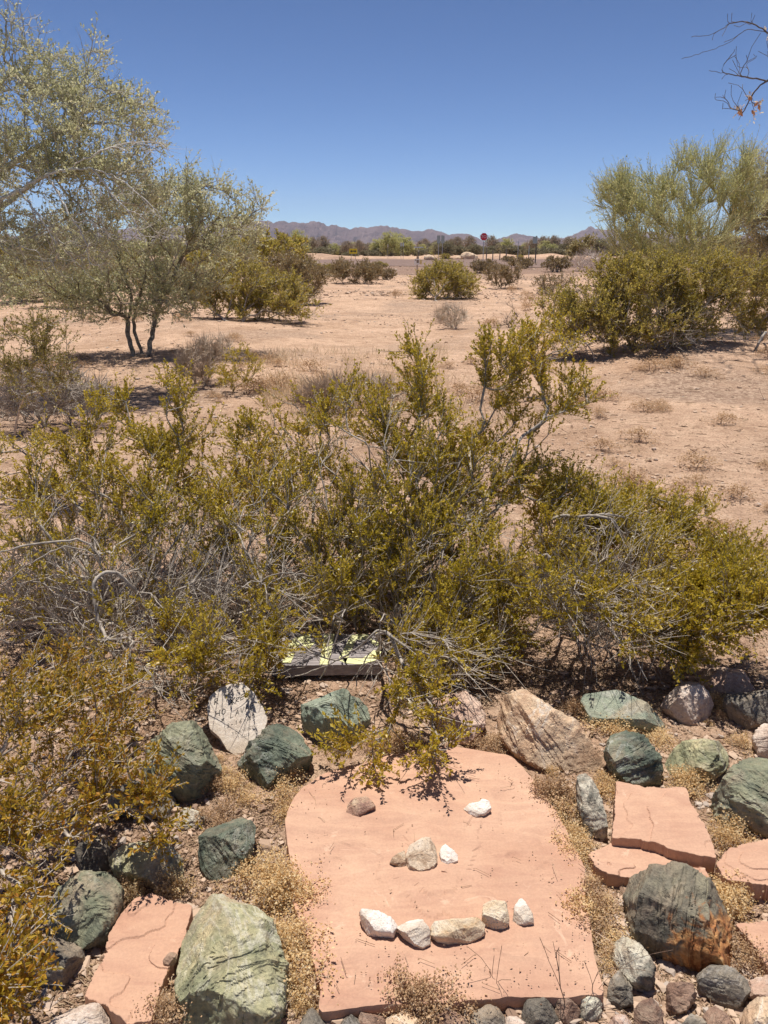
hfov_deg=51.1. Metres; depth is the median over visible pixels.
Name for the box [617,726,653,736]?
dry weed
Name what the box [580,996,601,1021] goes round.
rock
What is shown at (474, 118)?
sky
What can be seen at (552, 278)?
creosote bush
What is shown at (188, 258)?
desert shrub
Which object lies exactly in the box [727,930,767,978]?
dry weed
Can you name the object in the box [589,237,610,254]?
tree
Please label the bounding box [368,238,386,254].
tree
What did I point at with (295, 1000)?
dry weed
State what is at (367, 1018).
rock
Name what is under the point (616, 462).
dry tuft
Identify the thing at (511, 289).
dry tuft
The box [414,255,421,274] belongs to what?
marker post
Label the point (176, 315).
dry tuft
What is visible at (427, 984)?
dry weed
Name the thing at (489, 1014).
rock
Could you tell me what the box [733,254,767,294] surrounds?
desert shrub
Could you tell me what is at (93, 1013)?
rock
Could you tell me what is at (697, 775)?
dry weed
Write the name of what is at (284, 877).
dry weed
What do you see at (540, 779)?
dry weed
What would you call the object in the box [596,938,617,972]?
dry weed
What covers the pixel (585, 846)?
dry weed
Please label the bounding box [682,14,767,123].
bare tree
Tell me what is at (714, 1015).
rock
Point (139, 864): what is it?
rock
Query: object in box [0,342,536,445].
dry grass
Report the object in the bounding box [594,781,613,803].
dry weed
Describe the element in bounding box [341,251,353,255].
shrub
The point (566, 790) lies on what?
dry weed
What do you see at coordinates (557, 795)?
dry weed
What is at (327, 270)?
desert shrub
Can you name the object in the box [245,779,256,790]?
dry weed
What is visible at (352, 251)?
arrow sign
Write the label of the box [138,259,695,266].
road
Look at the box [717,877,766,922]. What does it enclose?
dry weed
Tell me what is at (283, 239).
desert shrub
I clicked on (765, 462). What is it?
dry tuft
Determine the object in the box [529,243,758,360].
creosote bush
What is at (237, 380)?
dry tuft
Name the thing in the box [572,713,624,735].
dry weed
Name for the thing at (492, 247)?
shrub
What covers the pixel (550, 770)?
dry weed
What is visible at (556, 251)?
shrub
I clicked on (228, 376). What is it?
creosote bush
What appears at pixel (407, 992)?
dry weed
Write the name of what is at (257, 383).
dry tuft
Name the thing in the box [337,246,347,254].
shrub
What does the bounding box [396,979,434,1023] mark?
dry weed
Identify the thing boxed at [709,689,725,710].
dry weed
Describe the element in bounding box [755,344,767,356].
dry tuft
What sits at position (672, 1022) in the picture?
rock
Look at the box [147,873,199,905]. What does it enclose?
dry weed
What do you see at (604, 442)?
dry tuft
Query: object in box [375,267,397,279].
desert shrub
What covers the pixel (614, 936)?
dry weed
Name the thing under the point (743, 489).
dry tuft
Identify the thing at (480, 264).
desert shrub
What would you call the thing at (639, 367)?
dry tuft
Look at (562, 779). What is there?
dry weed
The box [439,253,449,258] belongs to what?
desert shrub
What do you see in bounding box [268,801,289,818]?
dry weed
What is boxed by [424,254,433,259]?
boulder
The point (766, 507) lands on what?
dry tuft
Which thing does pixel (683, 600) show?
creosote bush
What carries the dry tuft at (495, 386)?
on the ground at (362, 311)
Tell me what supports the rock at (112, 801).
on the ground at (362, 311)
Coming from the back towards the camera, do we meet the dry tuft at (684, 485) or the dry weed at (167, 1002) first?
the dry tuft at (684, 485)
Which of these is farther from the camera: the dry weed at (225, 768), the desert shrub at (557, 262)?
the desert shrub at (557, 262)
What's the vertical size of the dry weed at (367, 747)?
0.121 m
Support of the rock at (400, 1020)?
on the ground at (362, 311)
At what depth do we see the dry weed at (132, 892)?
2.08 m
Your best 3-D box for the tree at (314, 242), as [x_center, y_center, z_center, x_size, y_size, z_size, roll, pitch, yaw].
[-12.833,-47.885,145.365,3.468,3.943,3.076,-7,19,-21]
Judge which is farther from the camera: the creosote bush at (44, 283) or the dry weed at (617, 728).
the creosote bush at (44, 283)
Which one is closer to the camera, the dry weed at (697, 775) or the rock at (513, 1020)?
the rock at (513, 1020)
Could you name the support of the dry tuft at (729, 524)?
on the ground at (362, 311)
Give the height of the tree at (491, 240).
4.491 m
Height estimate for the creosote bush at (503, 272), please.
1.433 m
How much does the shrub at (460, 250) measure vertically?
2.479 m
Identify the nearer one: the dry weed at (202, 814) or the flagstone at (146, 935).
the flagstone at (146, 935)
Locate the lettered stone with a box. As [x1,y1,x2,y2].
[207,682,266,754]
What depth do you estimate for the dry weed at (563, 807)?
2.35 m
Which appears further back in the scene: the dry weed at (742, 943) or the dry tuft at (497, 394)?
the dry tuft at (497, 394)
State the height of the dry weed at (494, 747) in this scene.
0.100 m
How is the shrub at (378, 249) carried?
on the ground at (362, 311)
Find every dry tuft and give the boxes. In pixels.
[20,358,55,370]
[72,353,91,358]
[73,360,92,366]
[76,314,101,322]
[107,316,121,322]
[119,315,145,321]
[169,312,195,321]
[203,393,229,402]
[204,390,222,397]
[213,375,243,386]
[226,333,246,340]
[235,361,247,369]
[236,373,288,390]
[238,350,260,359]
[238,376,284,392]
[255,372,294,389]
[256,351,279,362]
[268,357,287,367]
[291,356,327,373]
[310,369,328,376]
[386,291,403,297]
[395,359,438,375]
[439,360,457,366]
[441,381,472,394]
[453,380,500,404]
[461,357,479,363]
[478,375,513,391]
[479,385,521,403]
[480,316,508,327]
[507,285,524,291]
[513,302,532,311]
[514,293,537,302]
[577,396,594,407]
[579,436,622,450]
[589,383,628,399]
[589,406,609,417]
[602,466,657,497]
[604,455,632,468]
[611,472,658,485]
[614,424,663,445]
[625,398,666,412]
[629,364,646,369]
[632,353,676,372]
[641,398,672,407]
[646,403,673,412]
[658,477,713,499]
[659,351,703,369]
[664,360,682,368]
[672,471,712,486]
[676,449,722,470]
[684,521,729,536]
[685,364,725,377]
[698,512,753,531]
[699,411,744,426]
[702,481,763,500]
[749,501,767,512]
[750,364,767,373]
[753,457,767,470]
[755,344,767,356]
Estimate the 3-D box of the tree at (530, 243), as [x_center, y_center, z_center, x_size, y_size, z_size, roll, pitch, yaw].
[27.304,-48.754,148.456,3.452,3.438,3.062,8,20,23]
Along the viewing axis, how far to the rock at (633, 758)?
2.52 m
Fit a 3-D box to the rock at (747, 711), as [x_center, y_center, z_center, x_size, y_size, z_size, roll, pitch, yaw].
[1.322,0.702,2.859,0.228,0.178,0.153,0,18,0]
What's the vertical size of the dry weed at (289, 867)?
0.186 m
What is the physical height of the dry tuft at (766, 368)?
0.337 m
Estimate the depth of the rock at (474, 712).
2.76 m
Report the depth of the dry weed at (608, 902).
2.05 m
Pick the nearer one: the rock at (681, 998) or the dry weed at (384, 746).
the rock at (681, 998)
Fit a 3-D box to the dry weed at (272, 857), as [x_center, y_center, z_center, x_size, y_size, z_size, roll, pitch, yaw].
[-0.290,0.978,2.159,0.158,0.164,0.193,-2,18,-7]
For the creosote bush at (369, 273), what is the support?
on the ground at (362, 311)
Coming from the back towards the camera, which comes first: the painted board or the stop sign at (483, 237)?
the stop sign at (483, 237)
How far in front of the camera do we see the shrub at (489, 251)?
147.14 m
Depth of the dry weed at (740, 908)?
2.05 m
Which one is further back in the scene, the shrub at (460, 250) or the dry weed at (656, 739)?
the shrub at (460, 250)
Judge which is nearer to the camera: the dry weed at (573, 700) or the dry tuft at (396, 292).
the dry weed at (573, 700)
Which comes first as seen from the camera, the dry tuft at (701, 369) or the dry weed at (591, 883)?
the dry weed at (591, 883)
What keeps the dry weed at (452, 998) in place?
on the ground at (362, 311)
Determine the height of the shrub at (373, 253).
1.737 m
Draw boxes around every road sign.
[437,235,444,258]
[533,236,537,262]
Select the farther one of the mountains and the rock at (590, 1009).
the mountains
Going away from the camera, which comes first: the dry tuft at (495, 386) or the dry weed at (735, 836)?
the dry weed at (735, 836)
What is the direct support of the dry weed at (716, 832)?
on the ground at (362, 311)
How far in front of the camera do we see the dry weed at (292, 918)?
1.96 m
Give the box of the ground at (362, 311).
[0,253,767,1023]
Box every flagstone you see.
[85,893,192,1023]
[285,746,603,1021]
[587,843,708,887]
[611,781,715,875]
[714,839,767,901]
[734,921,767,976]
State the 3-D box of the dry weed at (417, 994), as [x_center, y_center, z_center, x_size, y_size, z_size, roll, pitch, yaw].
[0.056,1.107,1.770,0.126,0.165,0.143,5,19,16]
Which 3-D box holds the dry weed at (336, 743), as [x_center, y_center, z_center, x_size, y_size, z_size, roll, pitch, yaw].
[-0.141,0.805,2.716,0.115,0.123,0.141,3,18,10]
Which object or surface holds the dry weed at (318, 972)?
on the ground at (362, 311)
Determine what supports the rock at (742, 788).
on the ground at (362, 311)
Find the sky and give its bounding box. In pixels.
[0,0,767,241]
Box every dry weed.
[115,873,139,893]
[121,875,155,901]
[124,882,144,906]
[125,865,203,903]
[130,989,180,1023]
[146,961,201,1023]
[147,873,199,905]
[156,991,180,1022]
[179,805,219,830]
[200,812,235,831]
[201,792,245,823]
[202,772,236,798]
[212,847,272,904]
[214,767,265,810]
[214,775,237,793]
[219,762,237,776]
[228,861,305,913]
[229,787,268,813]
[232,852,320,914]
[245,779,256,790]
[248,764,312,791]
[249,838,304,894]
[250,877,289,911]
[253,861,331,919]
[256,775,306,811]
[258,853,312,910]
[260,897,283,916]
[262,866,302,897]
[265,905,313,966]
[266,801,291,830]
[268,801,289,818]
[271,798,291,817]
[273,906,342,967]
[274,909,309,956]
[279,874,331,913]
[281,933,347,1020]
[287,990,317,1016]
[287,999,313,1023]
[288,959,315,1010]
[288,975,319,1012]
[326,735,347,757]
[356,739,378,753]
[366,734,400,755]
[368,951,435,1020]
[371,725,417,753]
[378,724,417,754]
[378,725,404,753]
[382,974,437,1023]
[386,971,430,1015]
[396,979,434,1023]
[399,970,464,1023]
[401,735,429,750]
[410,1003,441,1023]
[416,964,497,1023]
[419,993,463,1023]
[453,977,474,1015]
[463,729,492,749]
[464,729,503,752]
[480,732,507,754]
[482,741,505,753]
[511,775,565,806]
[535,769,576,809]
[536,781,576,827]
[541,764,558,779]
[542,792,581,830]
[545,819,591,859]
[548,794,582,827]
[550,883,625,940]
[551,782,575,800]
[554,695,586,717]
[559,836,595,874]
[560,814,592,846]
[561,892,613,924]
[566,899,620,952]
[567,821,593,846]
[569,692,588,720]
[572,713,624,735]
[573,832,600,862]
[577,871,612,898]
[582,881,626,932]
[590,768,615,783]
[590,890,622,915]
[591,913,622,944]
[593,919,648,952]
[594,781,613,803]
[594,935,614,963]
[595,770,622,807]
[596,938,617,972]
[596,950,619,978]
[598,720,649,734]
[598,722,626,735]
[615,711,652,733]
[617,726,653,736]
[646,726,678,753]
[651,724,678,746]
[661,758,716,798]
[664,768,714,800]
[667,761,717,799]
[701,719,714,725]
[703,804,761,848]
[706,873,760,936]
[707,820,756,857]
[707,822,727,842]
[708,869,763,912]
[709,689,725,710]
[710,863,761,925]
[710,874,755,920]
[711,709,726,719]
[713,694,723,713]
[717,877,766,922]
[721,734,751,752]
[722,729,753,756]
[725,899,750,922]
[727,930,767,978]
[728,926,764,967]
[730,935,767,969]
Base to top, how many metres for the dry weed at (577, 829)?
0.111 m
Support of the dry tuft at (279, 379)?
on the ground at (362, 311)
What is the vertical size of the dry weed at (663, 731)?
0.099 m
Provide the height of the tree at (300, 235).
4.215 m
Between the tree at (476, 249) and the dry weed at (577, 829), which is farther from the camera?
the tree at (476, 249)
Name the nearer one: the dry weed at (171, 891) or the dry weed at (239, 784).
the dry weed at (171, 891)
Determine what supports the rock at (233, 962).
on the ground at (362, 311)
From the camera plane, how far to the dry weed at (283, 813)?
2.35 m
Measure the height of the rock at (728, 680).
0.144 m
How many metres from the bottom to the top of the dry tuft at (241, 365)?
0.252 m
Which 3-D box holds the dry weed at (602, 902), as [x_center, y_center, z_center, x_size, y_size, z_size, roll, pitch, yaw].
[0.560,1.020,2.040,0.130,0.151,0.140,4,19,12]
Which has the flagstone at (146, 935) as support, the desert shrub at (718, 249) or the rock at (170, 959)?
the rock at (170, 959)
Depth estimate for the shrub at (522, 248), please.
152.40 m
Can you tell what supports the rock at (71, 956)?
on the ground at (362, 311)
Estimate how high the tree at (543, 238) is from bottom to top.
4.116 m
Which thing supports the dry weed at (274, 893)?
on the ground at (362, 311)
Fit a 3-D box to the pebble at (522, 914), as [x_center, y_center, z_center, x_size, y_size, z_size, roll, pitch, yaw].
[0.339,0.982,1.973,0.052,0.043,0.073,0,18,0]
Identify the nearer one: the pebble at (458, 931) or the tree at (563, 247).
the pebble at (458, 931)
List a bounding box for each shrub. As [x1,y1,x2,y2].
[0,238,85,301]
[0,355,125,427]
[77,246,141,288]
[127,258,178,293]
[166,258,235,296]
[166,326,238,387]
[175,242,245,277]
[224,227,304,271]
[266,233,309,262]
[285,368,409,412]
[312,246,336,254]
[323,268,339,276]
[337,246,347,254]
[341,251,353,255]
[357,250,367,255]
[366,249,380,255]
[372,246,387,255]
[374,260,388,267]
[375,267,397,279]
[416,249,427,255]
[431,301,469,328]
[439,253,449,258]
[452,245,467,254]
[469,258,497,273]
[484,245,498,253]
[484,249,496,253]
[491,301,519,327]
[496,244,521,254]
[501,255,514,261]
[514,245,529,254]
[514,256,536,268]
[523,247,543,254]
[539,246,555,253]
[540,255,572,271]
[544,247,566,254]
[570,245,612,275]
[707,238,762,275]
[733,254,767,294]
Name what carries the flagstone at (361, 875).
on the ground at (362, 311)
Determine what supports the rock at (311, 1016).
on the ground at (362, 311)
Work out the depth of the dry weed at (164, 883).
2.08 m
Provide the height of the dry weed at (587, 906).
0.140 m
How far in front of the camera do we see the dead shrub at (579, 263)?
36.28 m
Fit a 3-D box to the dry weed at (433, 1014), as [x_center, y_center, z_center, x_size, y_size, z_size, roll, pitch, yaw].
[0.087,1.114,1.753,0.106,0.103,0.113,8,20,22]
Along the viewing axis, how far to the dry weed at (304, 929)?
1.91 m
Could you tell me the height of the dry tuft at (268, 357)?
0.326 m
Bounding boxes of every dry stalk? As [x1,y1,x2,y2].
[466,946,507,981]
[496,939,670,1004]
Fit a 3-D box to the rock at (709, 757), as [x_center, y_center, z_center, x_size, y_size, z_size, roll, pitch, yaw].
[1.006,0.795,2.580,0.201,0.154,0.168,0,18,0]
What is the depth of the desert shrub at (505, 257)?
91.92 m
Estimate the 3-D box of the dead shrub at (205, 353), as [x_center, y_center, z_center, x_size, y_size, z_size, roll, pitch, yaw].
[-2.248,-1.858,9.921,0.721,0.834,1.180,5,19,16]
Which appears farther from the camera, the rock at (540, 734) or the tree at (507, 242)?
the tree at (507, 242)
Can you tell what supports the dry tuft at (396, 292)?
on the ground at (362, 311)
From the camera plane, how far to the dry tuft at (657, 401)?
8.49 m
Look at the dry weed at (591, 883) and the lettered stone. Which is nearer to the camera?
the dry weed at (591, 883)
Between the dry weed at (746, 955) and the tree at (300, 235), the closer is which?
the dry weed at (746, 955)
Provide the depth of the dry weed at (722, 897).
2.02 m
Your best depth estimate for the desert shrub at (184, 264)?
26.15 m
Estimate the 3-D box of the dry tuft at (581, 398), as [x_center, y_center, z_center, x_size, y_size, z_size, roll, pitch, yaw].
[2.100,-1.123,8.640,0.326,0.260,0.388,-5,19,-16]
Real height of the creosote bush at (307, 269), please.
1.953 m
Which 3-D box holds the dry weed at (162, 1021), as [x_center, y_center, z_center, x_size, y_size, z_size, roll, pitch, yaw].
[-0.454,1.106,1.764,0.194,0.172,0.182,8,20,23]
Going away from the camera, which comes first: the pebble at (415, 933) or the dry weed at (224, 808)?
the pebble at (415, 933)
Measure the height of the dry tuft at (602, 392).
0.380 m
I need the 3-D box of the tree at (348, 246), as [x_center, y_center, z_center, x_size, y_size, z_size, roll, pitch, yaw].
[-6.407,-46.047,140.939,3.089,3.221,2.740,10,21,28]
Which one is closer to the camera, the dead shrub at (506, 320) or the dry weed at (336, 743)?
the dry weed at (336, 743)
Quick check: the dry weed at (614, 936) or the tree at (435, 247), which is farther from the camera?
the tree at (435, 247)
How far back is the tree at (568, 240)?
139.48 m
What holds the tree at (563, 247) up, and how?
on the ground at (362, 311)
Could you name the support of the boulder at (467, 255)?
on the ground at (362, 311)
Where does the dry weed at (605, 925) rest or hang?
on the ground at (362, 311)
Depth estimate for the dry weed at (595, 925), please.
1.95 m
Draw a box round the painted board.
[271,633,381,675]
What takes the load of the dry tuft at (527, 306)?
on the ground at (362, 311)
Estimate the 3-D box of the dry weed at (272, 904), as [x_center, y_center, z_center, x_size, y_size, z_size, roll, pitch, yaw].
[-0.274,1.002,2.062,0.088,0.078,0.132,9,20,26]
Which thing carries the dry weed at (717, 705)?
on the ground at (362, 311)
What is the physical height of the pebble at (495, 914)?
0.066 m
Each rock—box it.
[12,935,86,988]
[47,870,124,950]
[49,1002,110,1023]
[74,837,111,871]
[107,780,176,819]
[109,841,183,891]
[143,720,221,802]
[163,952,177,966]
[174,893,289,1023]
[176,807,206,829]
[198,817,255,880]
[237,723,312,788]
[300,688,370,744]
[300,1007,325,1023]
[341,1014,359,1023]
[358,1012,385,1023]
[385,1009,421,1023]
[432,690,485,745]
[435,1009,467,1023]
[470,1004,504,1023]
[497,689,603,772]
[505,1016,525,1023]
[521,997,558,1023]
[555,998,580,1023]
[576,773,607,839]
[580,690,664,733]
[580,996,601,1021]
[603,730,663,787]
[607,970,633,1009]
[608,1014,630,1023]
[610,936,655,992]
[622,861,732,972]
[633,997,663,1023]
[660,681,713,725]
[664,738,728,781]
[665,982,696,1015]
[665,1020,678,1023]
[682,1013,706,1023]
[696,965,750,1011]
[698,667,754,699]
[702,1006,731,1023]
[710,757,767,838]
[722,689,767,729]
[739,996,767,1023]
[747,975,767,999]
[751,723,767,758]
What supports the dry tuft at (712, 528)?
on the ground at (362, 311)
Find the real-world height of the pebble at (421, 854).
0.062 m
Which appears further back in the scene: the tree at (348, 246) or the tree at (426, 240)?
the tree at (426, 240)
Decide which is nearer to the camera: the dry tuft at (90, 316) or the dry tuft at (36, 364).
the dry tuft at (36, 364)
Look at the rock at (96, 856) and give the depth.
2.17 m
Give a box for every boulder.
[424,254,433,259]
[460,252,477,258]
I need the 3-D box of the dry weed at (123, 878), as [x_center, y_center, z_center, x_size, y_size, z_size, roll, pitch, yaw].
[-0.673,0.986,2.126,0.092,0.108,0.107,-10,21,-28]
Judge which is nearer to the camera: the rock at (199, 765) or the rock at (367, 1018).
the rock at (367, 1018)
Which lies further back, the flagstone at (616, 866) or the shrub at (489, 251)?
the shrub at (489, 251)
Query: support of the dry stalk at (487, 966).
on the ground at (362, 311)
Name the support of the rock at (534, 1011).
on the ground at (362, 311)
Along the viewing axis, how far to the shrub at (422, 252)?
159.38 m
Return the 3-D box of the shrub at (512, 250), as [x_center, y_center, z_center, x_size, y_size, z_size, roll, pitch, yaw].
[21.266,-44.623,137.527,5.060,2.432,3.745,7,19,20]
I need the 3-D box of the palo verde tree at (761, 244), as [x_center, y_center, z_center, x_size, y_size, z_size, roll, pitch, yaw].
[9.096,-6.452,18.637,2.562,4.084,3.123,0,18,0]
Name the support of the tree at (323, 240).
on the ground at (362, 311)
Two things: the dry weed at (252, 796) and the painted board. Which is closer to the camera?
the dry weed at (252, 796)
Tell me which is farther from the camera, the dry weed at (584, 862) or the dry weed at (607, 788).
the dry weed at (607, 788)
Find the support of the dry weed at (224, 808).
on the ground at (362, 311)
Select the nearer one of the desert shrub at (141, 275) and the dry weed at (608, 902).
the dry weed at (608, 902)
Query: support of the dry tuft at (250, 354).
on the ground at (362, 311)
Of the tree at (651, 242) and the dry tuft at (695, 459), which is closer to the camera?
the dry tuft at (695, 459)
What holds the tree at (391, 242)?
on the ground at (362, 311)
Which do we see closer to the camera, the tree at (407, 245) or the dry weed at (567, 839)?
the dry weed at (567, 839)
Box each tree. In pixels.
[0,0,184,306]
[0,147,278,357]
[226,230,237,246]
[291,227,311,254]
[306,237,320,250]
[316,234,329,246]
[329,243,339,254]
[339,241,354,251]
[352,240,364,252]
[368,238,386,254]
[378,230,402,256]
[393,233,406,255]
[394,236,414,255]
[419,238,430,245]
[429,242,437,254]
[431,240,451,254]
[436,240,456,255]
[453,235,464,246]
[462,235,476,250]
[466,243,482,254]
[484,235,498,246]
[499,236,514,253]
[523,239,539,248]
[537,235,546,244]
[537,240,550,248]
[546,235,561,247]
[557,242,569,252]
[561,237,573,247]
[582,121,767,268]
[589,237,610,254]
[628,236,652,250]
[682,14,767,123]
[717,141,767,297]
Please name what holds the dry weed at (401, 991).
on the ground at (362, 311)
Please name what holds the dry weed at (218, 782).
on the ground at (362, 311)
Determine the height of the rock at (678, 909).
0.224 m
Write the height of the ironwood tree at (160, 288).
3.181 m
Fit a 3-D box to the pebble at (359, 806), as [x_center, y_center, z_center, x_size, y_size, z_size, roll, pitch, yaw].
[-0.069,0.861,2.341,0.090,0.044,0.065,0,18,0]
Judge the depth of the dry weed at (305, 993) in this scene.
1.78 m
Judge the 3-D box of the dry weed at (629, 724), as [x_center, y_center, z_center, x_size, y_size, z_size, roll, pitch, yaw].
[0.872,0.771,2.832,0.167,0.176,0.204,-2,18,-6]
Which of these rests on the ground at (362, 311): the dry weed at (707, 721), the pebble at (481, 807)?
the dry weed at (707, 721)
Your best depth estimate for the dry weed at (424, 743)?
2.71 m
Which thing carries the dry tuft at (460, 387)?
on the ground at (362, 311)
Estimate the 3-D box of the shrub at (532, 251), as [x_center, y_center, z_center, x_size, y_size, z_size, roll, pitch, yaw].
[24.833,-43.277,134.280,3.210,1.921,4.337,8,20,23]
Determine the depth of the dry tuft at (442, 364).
11.20 m
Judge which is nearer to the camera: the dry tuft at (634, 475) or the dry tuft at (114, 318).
the dry tuft at (634, 475)
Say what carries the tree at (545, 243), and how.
on the ground at (362, 311)
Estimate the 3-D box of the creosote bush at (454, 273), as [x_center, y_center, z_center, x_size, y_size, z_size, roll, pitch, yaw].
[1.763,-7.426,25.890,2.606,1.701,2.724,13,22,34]
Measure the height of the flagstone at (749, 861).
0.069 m
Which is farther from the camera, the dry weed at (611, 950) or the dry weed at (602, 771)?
the dry weed at (602, 771)
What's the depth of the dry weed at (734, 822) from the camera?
2.29 m
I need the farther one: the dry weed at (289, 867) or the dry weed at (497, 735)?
the dry weed at (497, 735)
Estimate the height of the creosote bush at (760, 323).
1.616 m
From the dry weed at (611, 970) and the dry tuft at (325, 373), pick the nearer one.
the dry weed at (611, 970)
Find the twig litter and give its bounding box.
[0,345,767,1023]
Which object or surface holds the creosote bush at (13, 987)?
on the ground at (362, 311)
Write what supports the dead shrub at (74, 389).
on the ground at (362, 311)
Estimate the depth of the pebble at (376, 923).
1.92 m
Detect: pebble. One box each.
[346,796,375,816]
[359,908,397,937]
[389,850,405,866]
[397,919,430,948]
[405,837,437,870]
[430,917,484,944]
[439,844,457,863]
[464,799,490,816]
[481,900,509,929]
[512,898,533,925]
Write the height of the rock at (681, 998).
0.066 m
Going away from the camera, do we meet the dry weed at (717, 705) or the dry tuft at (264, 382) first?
the dry weed at (717, 705)
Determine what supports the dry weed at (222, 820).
on the ground at (362, 311)
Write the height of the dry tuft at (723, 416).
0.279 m
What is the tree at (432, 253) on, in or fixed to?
on the ground at (362, 311)
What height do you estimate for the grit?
0.005 m
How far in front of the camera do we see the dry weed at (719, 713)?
2.86 m
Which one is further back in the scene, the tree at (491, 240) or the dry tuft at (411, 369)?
the tree at (491, 240)
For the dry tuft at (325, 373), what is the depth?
10.36 m
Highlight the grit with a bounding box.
[292,754,607,1004]
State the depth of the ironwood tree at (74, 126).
8.47 m
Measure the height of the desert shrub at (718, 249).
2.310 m
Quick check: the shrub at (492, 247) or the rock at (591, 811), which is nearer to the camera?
the rock at (591, 811)
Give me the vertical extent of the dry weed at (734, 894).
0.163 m
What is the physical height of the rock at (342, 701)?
0.198 m
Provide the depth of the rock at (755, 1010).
1.73 m
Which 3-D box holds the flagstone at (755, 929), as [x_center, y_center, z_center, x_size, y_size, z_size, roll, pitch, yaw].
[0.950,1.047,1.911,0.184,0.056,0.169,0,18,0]
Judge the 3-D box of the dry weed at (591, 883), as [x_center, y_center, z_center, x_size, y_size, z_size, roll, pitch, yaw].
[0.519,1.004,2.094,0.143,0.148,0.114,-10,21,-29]
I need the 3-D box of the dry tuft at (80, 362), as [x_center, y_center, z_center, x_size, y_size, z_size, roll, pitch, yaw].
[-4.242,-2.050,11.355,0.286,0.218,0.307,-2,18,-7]
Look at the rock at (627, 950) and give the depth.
1.83 m
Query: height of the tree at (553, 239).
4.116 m
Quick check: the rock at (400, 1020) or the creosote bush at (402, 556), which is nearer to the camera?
the rock at (400, 1020)
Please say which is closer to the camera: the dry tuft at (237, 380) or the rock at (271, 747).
the rock at (271, 747)
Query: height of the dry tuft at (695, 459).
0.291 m
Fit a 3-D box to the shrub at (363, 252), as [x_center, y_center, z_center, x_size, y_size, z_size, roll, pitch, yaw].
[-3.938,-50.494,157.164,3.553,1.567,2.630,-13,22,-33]
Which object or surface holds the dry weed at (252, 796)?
on the ground at (362, 311)
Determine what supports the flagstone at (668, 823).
on the ground at (362, 311)
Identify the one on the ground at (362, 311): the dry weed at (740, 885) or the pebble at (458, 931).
the dry weed at (740, 885)
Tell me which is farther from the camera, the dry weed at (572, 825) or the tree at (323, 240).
the tree at (323, 240)
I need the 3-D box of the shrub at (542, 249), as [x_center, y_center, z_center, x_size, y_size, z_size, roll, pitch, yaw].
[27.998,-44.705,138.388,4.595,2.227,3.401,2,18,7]
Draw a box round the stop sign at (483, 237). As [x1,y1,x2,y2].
[480,233,487,255]
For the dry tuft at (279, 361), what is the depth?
11.20 m
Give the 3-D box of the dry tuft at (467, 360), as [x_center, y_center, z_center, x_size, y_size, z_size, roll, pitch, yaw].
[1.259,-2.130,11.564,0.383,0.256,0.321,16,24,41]
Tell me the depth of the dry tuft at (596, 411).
8.04 m
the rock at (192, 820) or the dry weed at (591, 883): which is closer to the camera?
the dry weed at (591, 883)
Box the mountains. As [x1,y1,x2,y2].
[12,220,761,246]
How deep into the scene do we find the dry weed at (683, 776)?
2.51 m
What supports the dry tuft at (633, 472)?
on the ground at (362, 311)
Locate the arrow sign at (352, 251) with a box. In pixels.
[349,249,356,258]
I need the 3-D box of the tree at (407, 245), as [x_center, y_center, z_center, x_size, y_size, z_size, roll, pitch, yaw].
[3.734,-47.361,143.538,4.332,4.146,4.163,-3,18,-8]
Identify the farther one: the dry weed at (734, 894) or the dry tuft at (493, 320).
the dry tuft at (493, 320)
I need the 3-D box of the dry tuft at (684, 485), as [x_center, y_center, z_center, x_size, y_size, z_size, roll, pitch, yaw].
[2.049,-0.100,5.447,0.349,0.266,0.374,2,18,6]
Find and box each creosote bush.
[0,299,83,447]
[0,357,334,724]
[0,623,202,1023]
[7,260,91,308]
[184,248,331,325]
[204,340,265,391]
[224,301,616,786]
[255,249,335,305]
[330,254,386,283]
[404,254,485,300]
[482,257,526,287]
[485,452,767,693]
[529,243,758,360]
[530,269,576,294]
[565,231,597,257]
[726,248,767,350]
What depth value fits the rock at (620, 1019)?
1.72 m
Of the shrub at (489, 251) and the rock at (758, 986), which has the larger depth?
the shrub at (489, 251)
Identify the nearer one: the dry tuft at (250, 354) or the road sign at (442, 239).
the dry tuft at (250, 354)
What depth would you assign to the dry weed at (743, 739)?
2.71 m
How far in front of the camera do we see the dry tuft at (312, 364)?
10.80 m
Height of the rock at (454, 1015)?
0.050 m
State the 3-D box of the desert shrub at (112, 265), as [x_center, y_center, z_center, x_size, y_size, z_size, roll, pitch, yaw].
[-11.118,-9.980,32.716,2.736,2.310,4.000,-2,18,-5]
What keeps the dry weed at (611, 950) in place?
on the ground at (362, 311)
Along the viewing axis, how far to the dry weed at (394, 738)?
2.73 m
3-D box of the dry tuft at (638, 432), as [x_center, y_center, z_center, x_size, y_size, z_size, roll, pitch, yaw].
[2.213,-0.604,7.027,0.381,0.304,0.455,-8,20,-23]
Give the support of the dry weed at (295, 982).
on the ground at (362, 311)
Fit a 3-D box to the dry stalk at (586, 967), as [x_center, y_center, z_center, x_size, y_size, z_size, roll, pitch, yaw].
[0.438,1.067,1.713,0.375,0.313,0.181,0,18,0]
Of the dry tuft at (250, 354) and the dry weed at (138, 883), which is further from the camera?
the dry tuft at (250, 354)
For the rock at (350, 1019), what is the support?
on the ground at (362, 311)
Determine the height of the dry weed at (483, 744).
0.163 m

